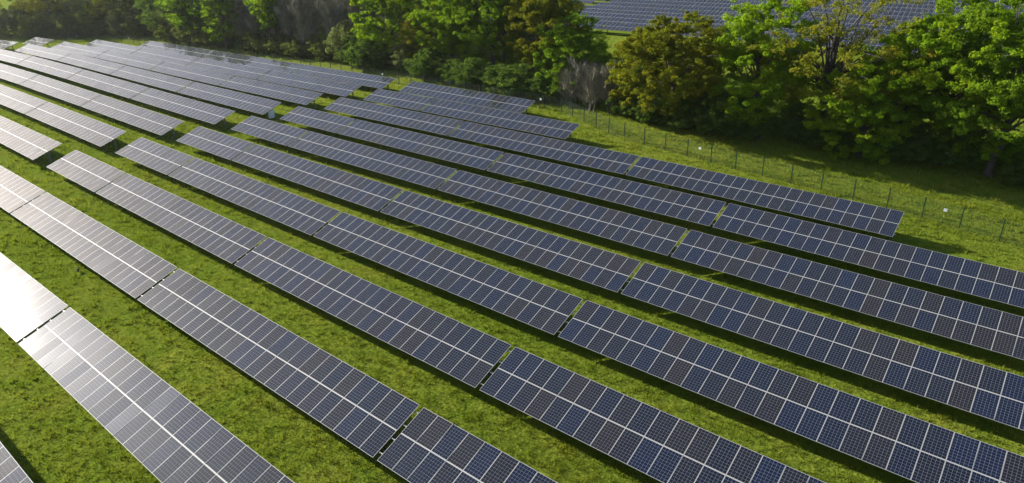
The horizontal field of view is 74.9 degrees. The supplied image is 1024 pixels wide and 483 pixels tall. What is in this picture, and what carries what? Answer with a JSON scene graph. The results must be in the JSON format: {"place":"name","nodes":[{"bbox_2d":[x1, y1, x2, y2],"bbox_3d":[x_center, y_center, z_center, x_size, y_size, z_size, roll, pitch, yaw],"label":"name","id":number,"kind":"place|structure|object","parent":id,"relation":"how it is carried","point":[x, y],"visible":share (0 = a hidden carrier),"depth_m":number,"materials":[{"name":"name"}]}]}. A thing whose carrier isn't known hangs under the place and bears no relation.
{"place":"outdoors","nodes":[
{"label":"outdoors","id":0,"kind":"place"},
{"bbox_2d":[0,0,1023,482],"bbox_3d":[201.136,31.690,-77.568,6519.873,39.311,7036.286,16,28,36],"label":"ground","id":1,"kind":"structure","parent":0,"point":[18,420],"depth_m":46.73,"materials":[{"name":"green plant"}]},
{"bbox_2d":[0,7,22,37],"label":"willow shrub","id":2,"kind":"object","parent":1,"relation":"on","point":[6,20],"visible":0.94,"depth_m":192.57,"materials":[{"name":"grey plant"}]},
{"bbox_2d":[0,442,32,482],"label":"solar table","id":3,"kind":"object","parent":1,"relation":"on","point":[11,470],"visible":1,"depth_m":29.18,"materials":[{"name":"metal"}]},
{"bbox_2d":[0,63,37,83],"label":"solar table","id":4,"kind":"object","parent":1,"relation":"on","point":[13,74],"visible":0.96,"depth_m":114.95,"materials":[{"name":"glass"}]},
{"bbox_2d":[0,166,44,212],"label":"solar table","id":5,"kind":"object","parent":1,"relation":"on","point":[16,191],"visible":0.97,"depth_m":62.35,"materials":[{"name":"glass"}]},
{"bbox_2d":[0,84,46,113],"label":"solar table","id":6,"kind":"object","parent":1,"relation":"on","point":[18,101],"visible":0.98,"depth_m":96.48,"materials":[{"name":"glass"}]},
{"bbox_2d":[0,116,61,163],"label":"solar table","id":7,"kind":"object","parent":1,"relation":"on","point":[26,142],"visible":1,"depth_m":77.98,"materials":[{"name":"glass"}]},
{"bbox_2d":[0,253,67,341],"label":"solar table","id":8,"kind":"object","parent":1,"relation":"on","point":[29,304],"visible":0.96,"depth_m":43.49,"materials":[{"name":"glass"}]},
{"bbox_2d":[16,12,57,37],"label":"scrub bush","id":9,"kind":"object","parent":1,"relation":"on","point":[44,27],"visible":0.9,"depth_m":189.99,"materials":[{"name":"green plant"}]},
{"bbox_2d":[15,44,70,63],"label":"solar table","id":10,"kind":"object","parent":1,"relation":"on","point":[45,52],"visible":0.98,"depth_m":141.64,"materials":[{"name":"glass"}]},
{"bbox_2d":[10,0,78,15],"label":"willow tree","id":11,"kind":"object","parent":1,"relation":"on","point":[41,4],"visible":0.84,"depth_m":194.30,"materials":[{"name":"green plant"}]},
{"bbox_2d":[17,56,83,82],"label":"solar table","id":12,"kind":"object","parent":1,"relation":"on","point":[63,71],"visible":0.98,"depth_m":122.60,"materials":[{"name":"glass"}]},
{"bbox_2d":[20,75,100,105],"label":"solar table","id":13,"kind":"object","parent":1,"relation":"on","point":[75,95],"visible":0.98,"depth_m":103.46,"materials":[{"name":"glass"}]},
{"bbox_2d":[49,10,84,36],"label":"scrub bush","id":14,"kind":"object","parent":1,"relation":"on","point":[65,23],"visible":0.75,"depth_m":188.25,"materials":[{"name":"green plant"}]},
{"bbox_2d":[26,102,125,149],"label":"solar table","id":15,"kind":"object","parent":1,"relation":"on","point":[94,131],"visible":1,"depth_m":84.71,"materials":[{"name":"glass"}]},
{"bbox_2d":[51,42,107,59],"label":"solar table","id":16,"kind":"object","parent":1,"relation":"on","point":[85,50],"visible":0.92,"depth_m":146.76,"materials":[{"name":"metal"}]},
{"bbox_2d":[47,150,124,191],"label":"solar table","id":17,"kind":"object","parent":1,"relation":"on","point":[87,172],"visible":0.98,"depth_m":68.24,"materials":[{"name":"glass"}]},
{"bbox_2d":[57,53,125,77],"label":"solar table","id":18,"kind":"object","parent":1,"relation":"on","point":[96,64],"visible":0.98,"depth_m":127.58,"materials":[{"name":"glass"}]},
{"bbox_2d":[74,12,112,36],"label":"scrub bush","id":19,"kind":"object","parent":1,"relation":"on","point":[92,24],"visible":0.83,"depth_m":187.20,"materials":[{"name":"green plant"}]},
{"bbox_2d":[11,192,176,298],"bbox_3d":[-34.070,0.269,53.514,24.469,3.523,3.133,16,28,36],"label":"solar table","id":20,"kind":"object","parent":1,"relation":"on","point":[132,269],"visible":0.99,"depth_m":51.89,"materials":[{"name":"glass"}]},
{"bbox_2d":[67,70,148,102],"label":"solar table","id":21,"kind":"object","parent":1,"relation":"on","point":[123,88],"visible":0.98,"depth_m":108.55,"materials":[{"name":"glass"}]},
{"bbox_2d":[86,40,142,53],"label":"solar table","id":22,"kind":"object","parent":1,"relation":"on","point":[122,48],"visible":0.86,"depth_m":151.41,"materials":[{"name":"metal"}]},
{"bbox_2d":[105,0,151,32],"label":"tree","id":23,"kind":"object","parent":1,"relation":"on","point":[127,9],"visible":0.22,"depth_m":181.78,"materials":[{"name":"green plant"}]},
{"bbox_2d":[95,50,164,72],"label":"solar table","id":24,"kind":"object","parent":1,"relation":"on","point":[144,63],"visible":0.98,"depth_m":132.71,"materials":[{"name":"glass"}]},
{"bbox_2d":[81,95,183,139],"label":"solar table","id":25,"kind":"object","parent":1,"relation":"on","point":[147,120],"visible":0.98,"depth_m":89.35,"materials":[{"name":"glass"}]},
{"bbox_2d":[119,11,159,36],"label":"scrub bush","id":26,"kind":"object","parent":1,"relation":"on","point":[137,27],"visible":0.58,"depth_m":178.68,"materials":[{"name":"green plant"}]},
{"bbox_2d":[110,66,192,91],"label":"solar table","id":27,"kind":"object","parent":1,"relation":"on","point":[163,81],"visible":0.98,"depth_m":113.53,"materials":[{"name":"glass"}]},
{"bbox_2d":[115,137,193,174],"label":"solar table","id":28,"kind":"object","parent":1,"relation":"on","point":[156,156],"visible":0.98,"depth_m":72.91,"materials":[{"name":"glass"}]},
{"bbox_2d":[132,0,179,26],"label":"ash tree","id":29,"kind":"object","parent":1,"relation":"on","point":[140,5],"visible":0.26,"depth_m":168.62,"materials":[{"name":"green plant"}]},
{"bbox_2d":[19,307,293,482],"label":"solar table","id":30,"kind":"object","parent":1,"relation":"on","point":[144,415],"visible":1,"depth_m":33.73,"materials":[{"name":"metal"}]},
{"bbox_2d":[131,48,199,65],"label":"solar table","id":31,"kind":"object","parent":1,"relation":"on","point":[176,58],"visible":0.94,"depth_m":137.29,"materials":[{"name":"glass"}]},
{"bbox_2d":[96,173,266,262],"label":"solar table","id":32,"kind":"object","parent":1,"relation":"on","point":[226,239],"visible":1,"depth_m":56.80,"materials":[{"name":"glass"}]},
{"bbox_2d":[131,88,234,126],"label":"solar table","id":33,"kind":"object","parent":1,"relation":"on","point":[204,112],"visible":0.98,"depth_m":94.46,"materials":[{"name":"glass"}]},
{"bbox_2d":[154,0,213,42],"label":"ash tree","id":34,"kind":"object","parent":1,"relation":"on","point":[191,9],"visible":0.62,"depth_m":158.53,"materials":[{"name":"green plant"}]},
{"bbox_2d":[151,62,232,88],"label":"solar table","id":35,"kind":"object","parent":1,"relation":"on","point":[198,74],"visible":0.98,"depth_m":118.62,"materials":[{"name":"glass"}]},
{"bbox_2d":[164,45,232,60],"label":"solar table","id":36,"kind":"object","parent":1,"relation":"on","point":[202,53],"visible":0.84,"depth_m":141.67,"materials":[{"name":"glass"}]},
{"bbox_2d":[176,126,253,159],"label":"solar table","id":37,"kind":"object","parent":1,"relation":"on","point":[216,143],"visible":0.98,"depth_m":77.55,"materials":[{"name":"glass"}]},
{"bbox_2d":[199,0,242,49],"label":"lime tree","id":38,"kind":"object","parent":1,"relation":"on","point":[218,8],"visible":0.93,"depth_m":149.66,"materials":[{"name":"green plant"}]},
{"bbox_2d":[187,58,270,81],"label":"solar table","id":39,"kind":"object","parent":1,"relation":"on","point":[231,68],"visible":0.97,"depth_m":123.26,"materials":[{"name":"glass"}]},
{"bbox_2d":[178,82,281,114],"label":"solar table","id":40,"kind":"object","parent":1,"relation":"on","point":[250,103],"visible":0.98,"depth_m":99.43,"materials":[{"name":"glass"}]},
{"bbox_2d":[221,0,252,33],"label":"bare tree","id":41,"kind":"object","parent":1,"relation":"on","point":[241,12],"visible":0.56,"depth_m":149.96,"materials":[{"name":"grey plant"}]},
{"bbox_2d":[168,158,339,234],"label":"solar table","id":42,"kind":"object","parent":1,"relation":"on","point":[302,214],"visible":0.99,"depth_m":61.52,"materials":[{"name":"glass"}]},
{"bbox_2d":[243,0,280,53],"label":"lime tree","id":43,"kind":"object","parent":1,"relation":"on","point":[268,14],"visible":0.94,"depth_m":141.13,"materials":[{"name":"green plant"}]},
{"bbox_2d":[222,54,304,72],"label":"solar table","id":44,"kind":"object","parent":1,"relation":"on","point":[271,64],"visible":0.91,"depth_m":127.54,"materials":[{"name":"glass"}]},
{"bbox_2d":[231,116,306,149],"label":"solar table","id":45,"kind":"object","parent":1,"relation":"on","point":[275,132],"visible":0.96,"depth_m":82.43,"materials":[{"name":"glass"}]},
{"bbox_2d":[219,76,322,108],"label":"solar table","id":46,"kind":"object","parent":1,"relation":"on","point":[290,94],"visible":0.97,"depth_m":104.46,"materials":[{"name":"glass"}]},
{"bbox_2d":[137,269,418,457],"bbox_3d":[-14.993,6.640,39.543,24.469,3.413,3.133,16,28,36],"label":"solar table","id":47,"kind":"object","parent":1,"relation":"on","point":[365,413],"visible":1,"depth_m":37.46,"materials":[{"name":"glass"}]},
{"bbox_2d":[273,0,300,38],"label":"bare tree","id":48,"kind":"object","parent":1,"relation":"on","point":[287,19],"visible":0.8,"depth_m":140.42,"materials":[{"name":"grey plant"}]},
{"bbox_2d":[285,0,318,56],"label":"bare tree","id":49,"kind":"object","parent":1,"relation":"on","point":[306,23],"visible":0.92,"depth_m":136.66,"materials":[{"name":"grey plant"}]},
{"bbox_2d":[257,70,360,98],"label":"solar table","id":50,"kind":"object","parent":1,"relation":"on","point":[330,87],"visible":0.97,"depth_m":109.05,"materials":[{"name":"glass"}]},
{"bbox_2d":[232,144,402,210],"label":"solar table","id":51,"kind":"object","parent":1,"relation":"on","point":[364,192],"visible":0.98,"depth_m":66.17,"materials":[{"name":"glass"}]},
{"bbox_2d":[280,106,354,136],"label":"solar table","id":52,"kind":"object","parent":1,"relation":"on","point":[329,122],"visible":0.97,"depth_m":87.30,"materials":[{"name":"glass"}]},
{"bbox_2d":[313,0,353,38],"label":"bare tree","id":53,"kind":"object","parent":1,"relation":"on","point":[334,15],"visible":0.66,"depth_m":132.51,"materials":[{"name":"grey plant"}]},
{"bbox_2d":[322,19,356,62],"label":"willow shrub","id":54,"kind":"object","parent":1,"relation":"on","point":[335,42],"visible":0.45,"depth_m":128.86,"materials":[{"name":"green plant"}]},
{"bbox_2d":[292,65,395,89],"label":"solar table","id":55,"kind":"object","parent":1,"relation":"on","point":[369,80],"visible":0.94,"depth_m":113.33,"materials":[{"name":"glass"}]},
{"bbox_2d":[342,38,399,70],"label":"hedge shrub","id":56,"kind":"object","parent":1,"relation":"on","point":[381,58],"visible":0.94,"depth_m":122.75,"materials":[{"name":"green plant"}]},
{"bbox_2d":[234,238,510,387],"bbox_3d":[-10.426,4.407,44.325,24.469,3.389,3.134,16,28,36],"label":"solar table","id":57,"kind":"object","parent":1,"relation":"on","point":[466,354],"visible":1,"depth_m":42.43,"materials":[{"name":"glass"}]},
{"bbox_2d":[288,131,456,192],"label":"solar table","id":58,"kind":"object","parent":1,"relation":"on","point":[421,172],"visible":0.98,"depth_m":71.09,"materials":[{"name":"glass"}]},
{"bbox_2d":[349,0,421,65],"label":"lime tree","id":59,"kind":"object","parent":1,"relation":"on","point":[386,9],"visible":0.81,"depth_m":122.20,"materials":[{"name":"green plant"}]},
{"bbox_2d":[324,97,463,139],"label":"solar table","id":60,"kind":"object","parent":1,"relation":"on","point":[414,120],"visible":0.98,"depth_m":88.13,"materials":[{"name":"glass"}]},
{"bbox_2d":[363,89,434,113],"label":"solar table","id":61,"kind":"object","parent":1,"relation":"on","point":[403,100],"visible":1,"depth_m":96.83,"materials":[{"name":"glass"}]},
{"bbox_2d":[388,45,413,72],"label":"willow shrub","id":62,"kind":"object","parent":1,"relation":"on","point":[397,61],"visible":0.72,"depth_m":119.06,"materials":[{"name":"green plant"}]},
{"bbox_2d":[395,4,437,58],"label":"thorn tree","id":63,"kind":"object","parent":1,"relation":"on","point":[409,39],"visible":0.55,"depth_m":118.07,"materials":[{"name":"green plant"}]},
{"bbox_2d":[338,119,503,173],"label":"solar table","id":64,"kind":"object","parent":1,"relation":"on","point":[482,158],"visible":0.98,"depth_m":75.96,"materials":[{"name":"glass"}]},
{"bbox_2d":[403,48,451,79],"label":"hedge shrub","id":65,"kind":"object","parent":1,"relation":"on","point":[423,65],"visible":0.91,"depth_m":113.80,"materials":[{"name":"green plant"}]},
{"bbox_2d":[406,0,480,60],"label":"lime tree","id":66,"kind":"object","parent":1,"relation":"on","point":[445,43],"visible":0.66,"depth_m":113.05,"materials":[{"name":"green plant"}]},
{"bbox_2d":[314,212,582,334],"bbox_3d":[-5.869,2.203,48.934,24.468,3.328,3.136,16,28,36],"label":"solar table","id":67,"kind":"object","parent":1,"relation":"on","point":[545,308],"visible":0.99,"depth_m":47.18,"materials":[{"name":"glass"}]},
{"bbox_2d":[399,81,534,114],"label":"solar table","id":68,"kind":"object","parent":1,"relation":"on","point":[499,102],"visible":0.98,"depth_m":97.07,"materials":[{"name":"glass"}]},
{"bbox_2d":[377,408,557,482],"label":"solar table","id":69,"kind":"object","parent":1,"relation":"on","point":[426,446],"visible":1,"depth_m":30.59,"materials":[{"name":"glass"}]},
{"bbox_2d":[449,57,491,87],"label":"hedge shrub","id":70,"kind":"object","parent":1,"relation":"on","point":[469,70],"visible":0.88,"depth_m":107.14,"materials":[{"name":"green plant"}]},
{"bbox_2d":[436,0,525,71],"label":"lime tree","id":71,"kind":"object","parent":1,"relation":"on","point":[486,27],"visible":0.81,"depth_m":108.03,"materials":[{"name":"green plant"}]},
{"bbox_2d":[475,63,518,93],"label":"hedge shrub","id":72,"kind":"object","parent":1,"relation":"on","point":[491,83],"visible":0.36,"depth_m":103.72,"materials":[{"name":"green plant"}]},
{"bbox_2d":[421,99,579,141],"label":"solar table","id":73,"kind":"object","parent":1,"relation":"on","point":[532,124],"visible":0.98,"depth_m":85.59,"materials":[{"name":"glass"}]},
{"bbox_2d":[380,190,640,291],"bbox_3d":[-1.287,-0.017,53.505,24.468,3.250,3.135,16,28,36],"label":"solar table","id":74,"kind":"object","parent":1,"relation":"on","point":[611,271],"visible":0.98,"depth_m":51.87,"materials":[{"name":"glass"}]},
{"bbox_2d":[1,33,1023,247],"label":"fence","id":75,"kind":"object","parent":1,"relation":"on","point":[889,196],"visible":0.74,"depth_m":75.56,"materials":[{"name":"grey metal"}]},
{"bbox_2d":[488,63,545,96],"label":"hedge shrub","id":76,"kind":"object","parent":1,"relation":"on","point":[524,77],"visible":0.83,"depth_m":100.90,"materials":[{"name":"green plant"}]},
{"bbox_2d":[521,74,553,101],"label":"hedge shrub","id":77,"kind":"object","parent":1,"relation":"on","point":[534,89],"visible":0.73,"depth_m":98.67,"materials":[{"name":"green plant"}]},
{"bbox_2d":[449,122,638,178],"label":"solar table","id":78,"kind":"object","parent":1,"relation":"on","point":[594,157],"visible":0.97,"depth_m":73.88,"materials":[{"name":"glass"}]},
{"bbox_2d":[503,0,588,74],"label":"oak tree","id":79,"kind":"object","parent":1,"relation":"on","point":[530,10],"visible":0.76,"depth_m":100.30,"materials":[{"name":"green plant"}]},
{"bbox_2d":[437,170,686,258],"bbox_3d":[3.243,-2.393,58.327,24.467,3.229,3.134,16,28,36],"label":"solar table","id":80,"kind":"object","parent":1,"relation":"on","point":[662,238],"visible":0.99,"depth_m":56.80,"materials":[{"name":"glass"}]},
{"bbox_2d":[551,60,588,106],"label":"thorn bush","id":81,"kind":"object","parent":1,"relation":"on","point":[566,84],"visible":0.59,"depth_m":95.34,"materials":[{"name":"grey plant"}]},
{"bbox_2d":[533,10,607,99],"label":"hawthorn tree","id":82,"kind":"object","parent":1,"relation":"on","point":[577,40],"visible":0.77,"depth_m":95.44,"materials":[{"name":"green plant"}]},
{"bbox_2d":[565,53,629,113],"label":"thorn bush","id":83,"kind":"object","parent":1,"relation":"on","point":[595,86],"visible":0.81,"depth_m":92.34,"materials":[{"name":"grey plant"}]},
{"bbox_2d":[580,33,621,104],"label":"sapling","id":84,"kind":"object","parent":1,"relation":"on","point":[602,59],"visible":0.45,"depth_m":93.56,"materials":[{"name":"green plant"}]},
{"bbox_2d":[487,153,725,229],"bbox_3d":[7.806,-4.733,63.119,24.467,3.234,3.134,16,28,36],"label":"solar table","id":85,"kind":"object","parent":1,"relation":"on","point":[682,206],"visible":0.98,"depth_m":61.70,"materials":[{"name":"glass"}]},
{"bbox_2d":[604,87,639,115],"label":"hedge shrub","id":86,"kind":"object","parent":1,"relation":"on","point":[624,111],"visible":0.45,"depth_m":90.71,"materials":[{"name":"green plant"}]},
{"bbox_2d":[628,92,668,124],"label":"hedge shrub","id":87,"kind":"object","parent":1,"relation":"on","point":[657,117],"visible":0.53,"depth_m":87.52,"materials":[{"name":"green plant"}]},
{"bbox_2d":[480,347,824,482],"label":"solar table","id":88,"kind":"object","parent":1,"relation":"on","point":[655,443],"visible":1,"depth_m":32.28,"materials":[{"name":"glass"}]},
{"bbox_2d":[604,10,727,126],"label":"oak tree","id":89,"kind":"object","parent":1,"relation":"on","point":[673,71],"visible":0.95,"depth_m":81.92,"materials":[{"name":"green plant"}]},
{"bbox_2d":[654,88,708,131],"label":"hedge shrub","id":90,"kind":"object","parent":1,"relation":"on","point":[681,116],"visible":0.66,"depth_m":84.66,"materials":[{"name":"green plant"}]},
{"bbox_2d":[689,90,741,134],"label":"hedge shrub","id":91,"kind":"object","parent":1,"relation":"on","point":[708,118],"visible":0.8,"depth_m":82.20,"materials":[{"name":"green plant"}]},
{"bbox_2d":[711,97,775,141],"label":"hedge shrub","id":92,"kind":"object","parent":1,"relation":"on","point":[760,128],"visible":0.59,"depth_m":80.92,"materials":[{"name":"green plant"}]},
{"bbox_2d":[626,157,904,239],"bbox_3d":[21.796,-3.955,61.104,24.469,3.477,3.135,16,28,36],"label":"solar table","id":93,"kind":"object","parent":1,"relation":"on","point":[860,216],"visible":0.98,"depth_m":59.66,"materials":[{"name":"glass"}]},
{"bbox_2d":[710,0,825,138],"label":"field maple","id":94,"kind":"object","parent":1,"relation":"on","point":[755,88],"visible":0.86,"depth_m":77.72,"materials":[{"name":"green plant"}]},
{"bbox_2d":[558,300,1023,482],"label":"solar table","id":95,"kind":"object","parent":1,"relation":"on","point":[839,421],"visible":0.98,"depth_m":33.65,"materials":[{"name":"glass"}]},
{"bbox_2d":[765,102,821,141],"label":"hedge shrub","id":96,"kind":"object","parent":1,"relation":"on","point":[790,121],"visible":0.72,"depth_m":79.90,"materials":[{"name":"green plant"}]},
{"bbox_2d":[621,263,1023,430],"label":"solar table","id":97,"kind":"object","parent":1,"relation":"on","point":[911,367],"visible":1,"depth_m":38.27,"materials":[{"name":"glass"}]},
{"bbox_2d":[801,112,859,149],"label":"hedge shrub","id":98,"kind":"object","parent":1,"relation":"on","point":[822,142],"visible":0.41,"depth_m":77.66,"materials":[{"name":"green plant"}]},
{"bbox_2d":[742,0,938,145],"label":"oak tree","id":99,"kind":"object","parent":1,"relation":"on","point":[807,61],"visible":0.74,"depth_m":74.96,"materials":[{"name":"green plant"}]},
{"bbox_2d":[671,230,1023,359],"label":"solar table","id":100,"kind":"object","parent":1,"relation":"on","point":[898,303],"visible":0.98,"depth_m":43.54,"materials":[{"name":"glass"}]},
{"bbox_2d":[800,59,934,164],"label":"maple tree","id":101,"kind":"object","parent":1,"relation":"on","point":[870,112],"visible":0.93,"depth_m":72.89,"materials":[{"name":"green plant"}]},
{"bbox_2d":[713,203,1023,307],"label":"solar table","id":102,"kind":"object","parent":1,"relation":"on","point":[991,282],"visible":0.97,"depth_m":48.77,"materials":[{"name":"glass"}]},
{"bbox_2d":[865,120,935,162],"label":"hedge shrub","id":103,"kind":"object","parent":1,"relation":"on","point":[897,151],"visible":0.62,"depth_m":73.82,"materials":[{"name":"green plant"}]},
{"bbox_2d":[848,27,969,133],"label":"maple tree","id":104,"kind":"object","parent":1,"relation":"on","point":[904,58],"visible":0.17,"depth_m":73.41,"materials":[{"name":"green plant"}]},
{"bbox_2d":[878,0,1023,163],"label":"maple tree","id":105,"kind":"object","parent":1,"relation":"on","point":[945,22],"visible":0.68,"depth_m":69.13,"materials":[{"name":"green plant"}]},
{"bbox_2d":[907,0,1023,177],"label":"maple tree","id":106,"kind":"object","parent":1,"relation":"on","point":[1008,105],"visible":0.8,"depth_m":67.37,"materials":[{"name":"green plant"}]},
{"bbox_2d":[952,127,1013,168],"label":"hedge shrub","id":107,"kind":"object","parent":1,"relation":"on","point":[972,156],"visible":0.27,"depth_m":72.53,"materials":[{"name":"green plant"}]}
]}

